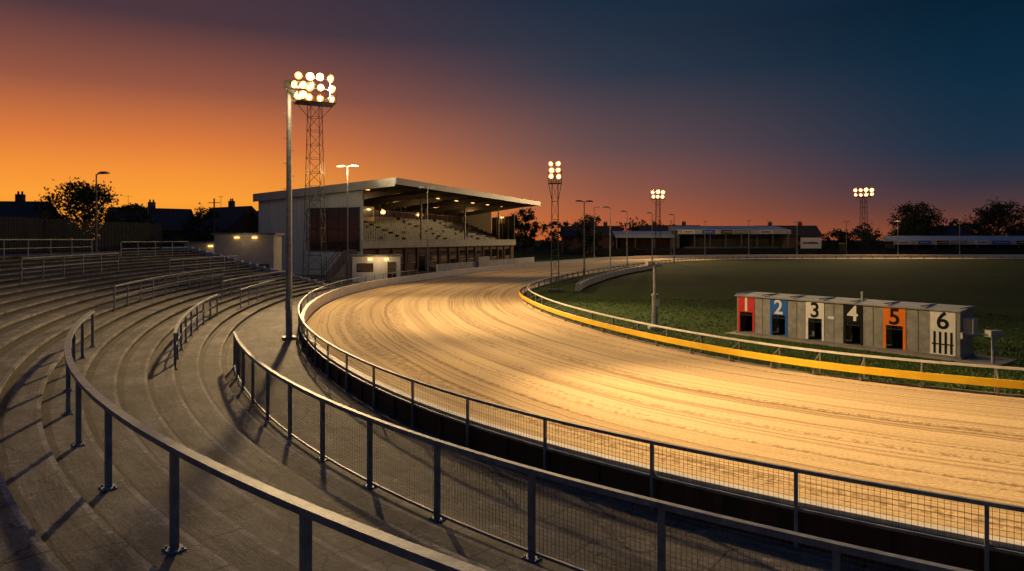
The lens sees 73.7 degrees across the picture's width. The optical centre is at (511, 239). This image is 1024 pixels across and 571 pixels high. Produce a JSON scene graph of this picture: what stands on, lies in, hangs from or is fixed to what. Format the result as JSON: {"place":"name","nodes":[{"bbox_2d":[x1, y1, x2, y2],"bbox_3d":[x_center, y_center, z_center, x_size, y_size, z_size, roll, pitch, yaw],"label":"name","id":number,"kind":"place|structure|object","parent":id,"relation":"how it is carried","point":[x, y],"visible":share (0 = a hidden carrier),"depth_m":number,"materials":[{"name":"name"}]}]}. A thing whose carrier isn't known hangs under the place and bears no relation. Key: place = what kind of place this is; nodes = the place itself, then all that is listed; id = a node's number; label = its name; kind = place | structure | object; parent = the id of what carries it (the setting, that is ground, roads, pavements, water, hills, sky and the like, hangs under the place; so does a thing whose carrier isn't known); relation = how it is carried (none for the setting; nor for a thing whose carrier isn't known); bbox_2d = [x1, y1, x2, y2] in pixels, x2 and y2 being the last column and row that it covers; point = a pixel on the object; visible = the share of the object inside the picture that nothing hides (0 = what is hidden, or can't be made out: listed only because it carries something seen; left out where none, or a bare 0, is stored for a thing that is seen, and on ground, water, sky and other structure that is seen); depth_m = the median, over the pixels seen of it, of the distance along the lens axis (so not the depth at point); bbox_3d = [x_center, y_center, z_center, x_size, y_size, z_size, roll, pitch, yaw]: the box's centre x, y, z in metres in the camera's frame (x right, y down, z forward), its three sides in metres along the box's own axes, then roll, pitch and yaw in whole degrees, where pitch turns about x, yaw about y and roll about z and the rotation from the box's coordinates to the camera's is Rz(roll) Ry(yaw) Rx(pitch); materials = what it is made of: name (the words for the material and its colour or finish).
{"place":"outdoors","nodes":[
{"label":"outdoors","id":0,"kind":"place"},
{"bbox_2d":[3,206,61,253],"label":"walls","id":1,"kind":"structure","parent":0,"point":[47,216],"depth_m":90.35,"materials":[{"name":"brown brick"}]},
{"bbox_2d":[0,201,64,227],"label":"roof","id":2,"kind":"structure","parent":1,"relation":"on","point":[11,209],"depth_m":90.85,"materials":[{"name":"tile"}]},
{"bbox_2d":[15,191,25,202],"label":"chimney and aerial","id":3,"kind":"object","parent":2,"relation":"on","point":[20,198],"visible":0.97,"depth_m":92.07,"materials":[{"name":"brown brick"}]},
{"bbox_2d":[107,217,195,250],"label":"walls","id":4,"kind":"structure","parent":0,"point":[176,233],"depth_m":106.27,"materials":[{"name":"brown brick"}]},
{"bbox_2d":[107,207,198,230],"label":"roof","id":5,"kind":"structure","parent":4,"relation":"on","point":[169,219],"depth_m":107.31,"materials":[{"name":"tile"}]},
{"bbox_2d":[148,199,155,209],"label":"chimney and aerial","id":6,"kind":"object","parent":5,"relation":"on","point":[153,207],"visible":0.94,"depth_m":107.80,"materials":[{"name":"brown brick"}]},
{"bbox_2d":[126,234,190,241],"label":"windows","id":7,"kind":"structure","parent":4,"relation":"attached to","point":[166,236],"depth_m":105.96,"materials":[{"name":"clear glass"}]},
{"bbox_2d":[295,261,544,288],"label":"asphalt pavement","id":8,"kind":"structure","parent":0,"point":[338,284],"depth_m":69.25,"materials":[{"name":"grey asphalt"}]},
{"bbox_2d":[181,242,213,251],"bbox_3d":[-27.997,2.120,65.975,6.400,3.760,3.450,0,0,-6],"label":"turnstile hut","id":9,"kind":"object","parent":8,"relation":"on","point":[207,246],"visible":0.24,"depth_m":64.32,"materials":[{"name":"white paint"}]},
{"bbox_2d":[208,198,219,241],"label":"telegraph pole","id":10,"kind":"object","parent":8,"relation":"on","point":[213,202],"visible":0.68,"depth_m":79.94,"materials":[{"name":"brown wood"}]},
{"bbox_2d":[211,233,283,270],"bbox_3d":[-23.497,1.720,60.975,5.400,4.560,3.450,0,0,-6],"label":"white cabin","id":11,"kind":"object","parent":8,"relation":"on","point":[262,249],"visible":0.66,"depth_m":59.57,"materials":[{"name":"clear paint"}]},
{"bbox_2d":[293,70,335,283],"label":"floodlight tower","id":12,"kind":"structure","parent":8,"relation":"on","point":[319,98],"depth_m":61.78,"materials":[{"name":"metal"}]},
{"bbox_2d":[336,164,358,278],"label":"street lamp","id":13,"kind":"object","parent":8,"relation":"on","point":[347,269],"visible":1,"depth_m":65.95,"materials":[{"name":"metal"}]},
{"bbox_2d":[350,254,402,281],"bbox_3d":[-12.895,2.715,64.975,4.800,2.510,3.050,0,0,-11],"label":"kiosk","id":14,"kind":"object","parent":8,"relation":"on","point":[368,265],"visible":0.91,"depth_m":63.69,"materials":[{"name":"white"}]},
{"bbox_2d":[357,262,395,277],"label":"windows and door","id":15,"kind":"structure","parent":14,"relation":"in","point":[391,266],"depth_m":63.61,"materials":[{"name":"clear glass"}]},
{"bbox_2d":[253,177,539,277],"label":"grandstand","id":16,"kind":"object","parent":8,"relation":"on","point":[389,216],"visible":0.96,"depth_m":86.09,"materials":[{"name":"grey concrete"}]},
{"bbox_2d":[306,207,359,250],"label":"side window frames","id":17,"kind":"structure","parent":16,"relation":"in","point":[337,228],"depth_m":75.12,"materials":[{"name":"metal"}]},
{"bbox_2d":[309,208,358,248],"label":"side windows","id":18,"kind":"structure","parent":16,"relation":"in","point":[342,212],"depth_m":75.25,"materials":[{"name":"black glass"}]},
{"bbox_2d":[364,209,372,216],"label":"press box window","id":19,"kind":"structure","parent":16,"relation":"in","point":[367,212],"depth_m":89.55,"materials":[{"name":"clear glass"}]},
{"bbox_2d":[375,249,508,269],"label":"windows and doors","id":20,"kind":"structure","parent":16,"relation":"in","point":[433,254],"depth_m":94.63,"materials":[{"name":"black glass"}]},
{"bbox_2d":[418,187,436,272],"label":"street lamp","id":21,"kind":"object","parent":8,"relation":"on","point":[427,226],"visible":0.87,"depth_m":71.95,"materials":[{"name":"metal"}]},
{"bbox_2d":[0,0,1023,239],"label":"sky","id":22,"kind":"structure","parent":0,"point":[761,112],"materials":[{"name":"orange"}]},
{"bbox_2d":[70,240,1023,394],"bbox_3d":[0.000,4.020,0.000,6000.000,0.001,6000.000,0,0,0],"label":"ground","id":23,"kind":"structure","parent":0,"point":[994,287],"depth_m":53.66,"materials":[{"name":"green plant"}]},
{"bbox_2d":[29,177,133,251],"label":"tree","id":24,"kind":"object","parent":23,"relation":"on","point":[84,195],"visible":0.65,"depth_m":85.06,"materials":[{"name":"green plant"}]},
{"bbox_2d":[95,171,109,251],"bbox_3d":[-26.982,-0.225,44.861,1.083,8.450,0.300,0,0,18],"label":"street lamp","id":25,"kind":"object","parent":23,"relation":"on","point":[103,172],"visible":0.64,"depth_m":44.96,"materials":[{"name":"metal"}]},
{"bbox_2d":[6,226,212,253],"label":"hedge","id":26,"kind":"object","parent":23,"relation":"on","point":[179,238],"visible":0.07,"depth_m":82.76,"materials":[{"name":"green plant"}]},
{"bbox_2d":[108,202,158,249],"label":"tree","id":27,"kind":"object","parent":23,"relation":"on","point":[137,207],"visible":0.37,"depth_m":89.13,"materials":[{"name":"green plant"}]},
{"bbox_2d":[178,202,225,243],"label":"tree","id":28,"kind":"object","parent":23,"relation":"on","point":[200,217],"visible":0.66,"depth_m":95.04,"materials":[{"name":"green plant"}]},
{"bbox_2d":[197,208,253,241],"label":"walls","id":29,"kind":"structure","parent":23,"relation":"on","point":[241,224],"depth_m":108.19,"materials":[{"name":"brown brick"}]},
{"bbox_2d":[197,206,255,231],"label":"roof","id":30,"kind":"structure","parent":29,"relation":"on","point":[229,218],"depth_m":109.29,"materials":[{"name":"tile"}]},
{"bbox_2d":[220,196,234,207],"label":"chimney and aerial","id":31,"kind":"object","parent":30,"relation":"on","point":[231,204],"visible":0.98,"depth_m":111.74,"materials":[{"name":"brown brick"}]},
{"bbox_2d":[159,247,331,288],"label":"terrace end wall","id":32,"kind":"structure","parent":23,"relation":"on","point":[200,251],"depth_m":55.03,"materials":[{"name":"grey concrete"}]},
{"bbox_2d":[242,212,257,232],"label":"tree","id":33,"kind":"object","parent":23,"relation":"on","point":[254,220],"visible":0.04,"depth_m":97.31,"materials":[{"name":"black plant"}]},
{"bbox_2d":[252,214,257,232],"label":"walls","id":34,"kind":"structure","parent":23,"relation":"on","point":[255,227],"depth_m":108.95,"materials":[{"name":"brown brick"}]},
{"bbox_2d":[0,250,902,570],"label":"terrace","id":35,"kind":"structure","parent":23,"relation":"on","point":[60,510],"depth_m":10.71,"materials":[{"name":"concrete"}]},
{"bbox_2d":[0,239,92,259],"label":"crush barrier","id":36,"kind":"object","parent":35,"relation":"on","point":[27,248],"visible":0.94,"depth_m":36.79,"materials":[{"name":"metal"}]},
{"bbox_2d":[20,253,118,281],"bbox_3d":[-21.462,1.285,33.562,0.267,1.050,10.984,0,0,-11],"label":"crush barrier","id":37,"kind":"object","parent":35,"relation":"on","point":[63,265],"visible":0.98,"depth_m":32.46,"materials":[{"name":"metal"}]},
{"bbox_2d":[0,216,161,253],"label":"palisade fence","id":38,"kind":"object","parent":35,"relation":"on","point":[21,222],"visible":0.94,"depth_m":45.43,"materials":[{"name":"metal"}]},
{"bbox_2d":[120,241,188,256],"bbox_3d":[-25.314,0.665,48.597,0.257,1.050,9.006,0,0,1],"label":"crush barrier","id":39,"kind":"object","parent":35,"relation":"on","point":[172,247],"visible":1,"depth_m":48.60,"materials":[{"name":"metal"}]},
{"bbox_2d":[113,267,223,310],"bbox_3d":[-17.685,2.370,36.046,0.620,1.050,18.222,0,0,-10],"label":"crush barrier","id":40,"kind":"object","parent":35,"relation":"on","point":[152,287],"visible":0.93,"depth_m":34.12,"materials":[{"name":"metal"}]},
{"bbox_2d":[173,294,218,369],"bbox_3d":[-11.925,3.145,25.808,0.530,1.050,14.477,0,0,-19],"label":"crush barrier","id":41,"kind":"object","parent":35,"relation":"on","point":[175,332],"visible":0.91,"depth_m":24.17,"materials":[{"name":"metal"}]},
{"bbox_2d":[168,255,237,274],"bbox_3d":[-21.276,1.750,47.379,0.344,1.050,10.738,0,0,0],"label":"crush barrier","id":42,"kind":"object","parent":35,"relation":"on","point":[196,264],"visible":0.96,"depth_m":46.56,"materials":[{"name":"metal"}]},
{"bbox_2d":[221,270,285,299],"bbox_3d":[-16.594,2.835,44.730,0.523,1.050,14.154,0,0,-3],"label":"crush barrier","id":43,"kind":"object","parent":35,"relation":"on","point":[280,277],"visible":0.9,"depth_m":43.22,"materials":[{"name":"metal"}]},
{"bbox_2d":[240,280,274,308],"bbox_3d":[-14.874,3.145,39.999,0.203,1.050,8.416,0,0,-8],"label":"crush barrier","id":44,"kind":"object","parent":35,"relation":"on","point":[265,289],"visible":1,"depth_m":39.99,"materials":[{"name":"metal"}]},
{"bbox_2d":[63,310,488,570],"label":"terrace handrail","id":45,"kind":"object","parent":35,"relation":"on","point":[308,513],"visible":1,"depth_m":6.06,"materials":[{"name":"metal"}]},
{"bbox_2d":[282,80,316,339],"bbox_3d":[-8.432,-1.150,27.000,1.431,10.300,0.655,0,0,0],"label":"floodlight pole","id":46,"kind":"object","parent":35,"relation":"on","point":[290,86],"visible":0.99,"depth_m":26.91,"materials":[{"name":"metal"}]},
{"bbox_2d":[231,331,971,570],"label":"barrier","id":47,"kind":"object","parent":35,"relation":"on","point":[241,352],"visible":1,"depth_m":8.60,"materials":[{"name":"metal"}]},
{"bbox_2d":[509,206,539,257],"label":"tree","id":48,"kind":"object","parent":23,"relation":"on","point":[522,237],"visible":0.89,"depth_m":134.57,"materials":[{"name":"green plant"}]},
{"bbox_2d":[64,217,1023,250],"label":"distant tree line","id":49,"kind":"object","parent":23,"relation":"on","point":[841,236],"visible":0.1,"depth_m":234.36,"materials":[{"name":"green plant"}]},
{"bbox_2d":[575,200,592,278],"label":"street lamp","id":50,"kind":"object","parent":23,"relation":"on","point":[584,236],"visible":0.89,"depth_m":68.94,"materials":[{"name":"metal"}]},
{"bbox_2d":[572,214,605,254],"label":"tree","id":51,"kind":"object","parent":23,"relation":"on","point":[590,224],"visible":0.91,"depth_m":173.41,"materials":[{"name":"green plant"}]},
{"bbox_2d":[593,206,599,257],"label":"street lamp","id":52,"kind":"object","parent":23,"relation":"on","point":[594,239],"visible":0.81,"depth_m":127.95,"materials":[{"name":"metal"}]},
{"bbox_2d":[603,206,610,271],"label":"street lamp","id":53,"kind":"object","parent":23,"relation":"on","point":[610,237],"visible":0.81,"depth_m":79.94,"materials":[{"name":"metal"}]},
{"bbox_2d":[575,264,652,292],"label":"infield guard rail","id":54,"kind":"object","parent":23,"relation":"on","point":[580,285],"visible":0.95,"depth_m":67.52,"materials":[{"name":"metal"}]},
{"bbox_2d":[620,211,627,267],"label":"street lamp","id":55,"kind":"object","parent":23,"relation":"on","point":[627,247],"visible":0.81,"depth_m":91.71,"materials":[{"name":"metal"}]},
{"bbox_2d":[612,231,674,247],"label":"shelter","id":56,"kind":"object","parent":23,"relation":"on","point":[639,239],"visible":0.69,"depth_m":173.80,"materials":[{"name":"metal"}]},
{"bbox_2d":[647,212,652,260],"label":"street lamp","id":57,"kind":"object","parent":23,"relation":"on","point":[652,236],"visible":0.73,"depth_m":105.11,"materials":[{"name":"metal"}]},
{"bbox_2d":[645,261,663,329],"bbox_3d":[6.402,2.500,30.574,0.837,3.040,0.602,0,0,0],"label":"photo finish post","id":58,"kind":"object","parent":23,"relation":"on","point":[655,302],"visible":1,"depth_m":30.49,"materials":[{"name":"grey metal"}]},
{"bbox_2d":[669,214,674,262],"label":"street lamp","id":59,"kind":"object","parent":23,"relation":"on","point":[674,248],"visible":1,"depth_m":117.58,"materials":[{"name":"metal"}]},
{"bbox_2d":[668,226,790,247],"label":"covered stand","id":60,"kind":"object","parent":23,"relation":"on","point":[726,236],"visible":0.81,"depth_m":173.31,"materials":[{"name":"metal"}]},
{"bbox_2d":[747,220,750,254],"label":"street lamp","id":61,"kind":"object","parent":23,"relation":"on","point":[748,236],"visible":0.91,"depth_m":155.97,"materials":[{"name":"metal"}]},
{"bbox_2d":[519,256,1023,395],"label":"running rail","id":62,"kind":"object","parent":23,"relation":"on","point":[997,383],"visible":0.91,"depth_m":21.45,"materials":[{"name":"yellow paint"}]},
{"bbox_2d":[522,259,1023,396],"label":"track kerb","id":63,"kind":"structure","parent":23,"relation":"on","point":[942,388],"depth_m":21.11,"materials":[{"name":"concrete"}]},
{"bbox_2d":[597,247,1023,255],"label":"boundary fence","id":64,"kind":"object","parent":23,"relation":"on","point":[820,249],"visible":0.38,"depth_m":160.95,"materials":[{"name":"paint"}]},
{"bbox_2d":[800,238,820,253],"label":"advertising board","id":65,"kind":"object","parent":23,"relation":"on","point":[810,242],"visible":0.94,"depth_m":158.00,"materials":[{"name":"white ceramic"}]},
{"bbox_2d":[598,251,1023,254],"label":"advertising hoarding","id":66,"kind":"object","parent":23,"relation":"on","point":[784,252],"visible":0.78,"depth_m":158.60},
{"bbox_2d":[838,243,846,253],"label":"timing box","id":67,"kind":"object","parent":23,"relation":"on","point":[841,248],"visible":0.82,"depth_m":154.80,"materials":[{"name":"brown wood"}]},
{"bbox_2d":[844,221,849,253],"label":"street lamp","id":68,"kind":"object","parent":23,"relation":"on","point":[846,235],"visible":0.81,"depth_m":155.93,"materials":[{"name":"metal"}]},
{"bbox_2d":[726,331,1017,365],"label":"concrete slab","id":69,"kind":"structure","parent":23,"relation":"on","point":[982,359],"depth_m":23.34,"materials":[{"name":"grey concrete"}]},
{"bbox_2d":[735,291,977,359],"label":"greyhound starting traps","id":70,"kind":"object","parent":69,"relation":"on","point":[930,329],"visible":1,"depth_m":25.38,"materials":[{"name":"metal"}]},
{"bbox_2d":[738,296,754,332],"bbox_3d":[10.135,3.180,29.112,0.540,1.480,0.770,0,0,-39],"label":"trap door","id":71,"kind":"structure","parent":70,"relation":"in","point":[750,312],"depth_m":29.04,"materials":[{"name":"red paint"}]},
{"bbox_2d":[770,299,787,336],"bbox_3d":[11.061,3.180,27.971,0.540,1.480,0.750,0,0,-39],"label":"trap door","id":72,"kind":"structure","parent":70,"relation":"in","point":[783,319],"depth_m":27.93,"materials":[{"name":"blue paint"}]},
{"bbox_2d":[806,301,823,340],"bbox_3d":[12.019,3.180,26.791,0.540,1.480,0.730,0,0,-39],"label":"trap door","id":73,"kind":"structure","parent":70,"relation":"in","point":[819,320],"depth_m":26.79,"materials":[{"name":"white paint"}]},
{"bbox_2d":[843,304,862,344],"bbox_3d":[12.933,3.180,25.665,0.540,1.480,0.710,0,0,-39],"label":"trap door","id":74,"kind":"structure","parent":70,"relation":"in","point":[857,326],"depth_m":25.67,"materials":[{"name":"black paint"}]},
{"bbox_2d":[883,307,905,350],"bbox_3d":[13.853,3.180,24.532,0.540,1.480,0.750,0,0,-39],"label":"trap door","id":75,"kind":"structure","parent":70,"relation":"in","point":[898,330],"depth_m":24.57,"materials":[{"name":"orange paint"}]},
{"bbox_2d":[930,310,955,355],"bbox_3d":[14.623,3.180,23.173,0.047,1.480,0.770,0,0,-39],"label":"trap door","id":76,"kind":"structure","parent":70,"relation":"in","point":[942,341],"depth_m":23.15,"materials":[{"name":"white paint"}]},
{"bbox_2d":[960,330,1003,363],"bbox_3d":[15.201,3.475,22.000,1.302,1.090,0.300,0,0,0],"label":"lure control post","id":77,"kind":"object","parent":69,"relation":"on","point":[992,334],"visible":1,"depth_m":21.95,"materials":[{"name":"metal"}]},
{"bbox_2d":[886,200,947,235],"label":"tree","id":78,"kind":"object","parent":23,"relation":"on","point":[916,215],"visible":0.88,"depth_m":198.28,"materials":[{"name":"green plant"}]},
{"bbox_2d":[901,214,948,235],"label":"tree","id":79,"kind":"object","parent":23,"relation":"on","point":[941,230],"visible":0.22,"depth_m":203.45,"materials":[{"name":"green plant"}]},
{"bbox_2d":[883,236,1023,247],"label":"shelter","id":80,"kind":"object","parent":23,"relation":"on","point":[953,241],"visible":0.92,"depth_m":169.54,"materials":[{"name":"grey metal"}]},
{"bbox_2d":[956,220,963,253],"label":"street lamp","id":81,"kind":"object","parent":23,"relation":"on","point":[959,235],"visible":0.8,"depth_m":155.96,"materials":[{"name":"metal"}]},
{"bbox_2d":[962,197,1023,235],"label":"tree","id":82,"kind":"object","parent":23,"relation":"on","point":[998,213],"visible":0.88,"depth_m":202.46,"materials":[{"name":"green plant"}]},
{"bbox_2d":[1009,206,1023,229],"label":"tree","id":83,"kind":"object","parent":23,"relation":"on","point":[1021,220],"visible":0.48,"depth_m":207.48,"materials":[{"name":"green plant"}]},
{"bbox_2d":[547,161,562,291],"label":"floodlight tower","id":84,"kind":"structure","parent":0,"point":[551,176],"depth_m":52.13,"materials":[{"name":"metal"}]},
{"bbox_2d":[561,234,613,253],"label":"walls","id":85,"kind":"structure","parent":0,"point":[566,243],"depth_m":186.00,"materials":[{"name":"brown brick"}]},
{"bbox_2d":[560,226,621,236],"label":"roof","id":86,"kind":"structure","parent":85,"relation":"on","point":[565,231],"depth_m":188.19,"materials":[{"name":"metal"}]},
{"bbox_2d":[575,221,606,226],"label":"chimney and aerial","id":87,"kind":"object","parent":86,"relation":"on","point":[604,224],"visible":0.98,"depth_m":189.70,"materials":[{"name":"brown brick"}]},
{"bbox_2d":[569,237,613,249],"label":"windows","id":88,"kind":"structure","parent":85,"relation":"attached to","point":[570,239],"depth_m":185.97,"materials":[{"name":"black glass"}]},
{"bbox_2d":[651,189,664,254],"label":"floodlight tower","id":89,"kind":"structure","parent":0,"point":[662,192],"depth_m":151.70,"materials":[{"name":"metal"}]},
{"bbox_2d":[306,257,1023,540],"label":"sand track","id":90,"kind":"structure","parent":0,"point":[491,336],"depth_m":16.93,"materials":[{"name":"beige sand"}]},
{"bbox_2d":[298,270,1023,570],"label":"perimeter fence","id":91,"kind":"object","parent":90,"relation":"on","point":[303,328],"visible":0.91,"depth_m":9.74,"materials":[{"name":"metal"}]},
{"bbox_2d":[300,254,1023,570],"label":"track wall","id":92,"kind":"structure","parent":90,"relation":"on","point":[899,543],"depth_m":10.10,"materials":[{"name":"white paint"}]},
{"bbox_2d":[789,236,820,247],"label":"walls","id":93,"kind":"structure","parent":0,"point":[792,241],"depth_m":201.00,"materials":[{"name":"brown brick"}]},
{"bbox_2d":[778,226,822,235],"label":"roof","id":94,"kind":"structure","parent":93,"relation":"on","point":[805,230],"depth_m":202.82,"materials":[{"name":"tile"}]},
{"bbox_2d":[768,221,801,225],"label":"chimney and aerial","id":95,"kind":"object","parent":94,"relation":"on","point":[770,223],"visible":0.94,"depth_m":204.70,"materials":[{"name":"brown brick"}]},
{"bbox_2d":[796,237,815,247],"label":"windows","id":96,"kind":"structure","parent":93,"relation":"attached to","point":[798,239],"depth_m":200.97,"materials":[{"name":"black glass"}]},
{"bbox_2d":[853,187,873,247],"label":"floodlight tower","id":97,"kind":"structure","parent":0,"point":[871,194],"depth_m":164.50,"materials":[{"name":"metal"}]},
{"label":"walls","id":98,"kind":"object","parent":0,"visible":0},
{"bbox_2d":[636,225,699,230],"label":"roof","id":99,"kind":"structure","parent":98,"relation":"on","point":[649,227],"depth_m":198.51,"materials":[{"name":"metal"}]},
{"bbox_2d":[653,221,685,225],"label":"chimney and aerial","id":100,"kind":"object","parent":99,"relation":"on","point":[683,223],"visible":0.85,"depth_m":200.13,"materials":[{"name":"brown brick"}]},
{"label":"walls","id":101,"kind":"object","parent":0,"visible":0},
{"bbox_2d":[900,226,977,235],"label":"roof","id":102,"kind":"structure","parent":101,"relation":"on","point":[952,231],"depth_m":207.48,"materials":[{"name":"tile"}]}
]}

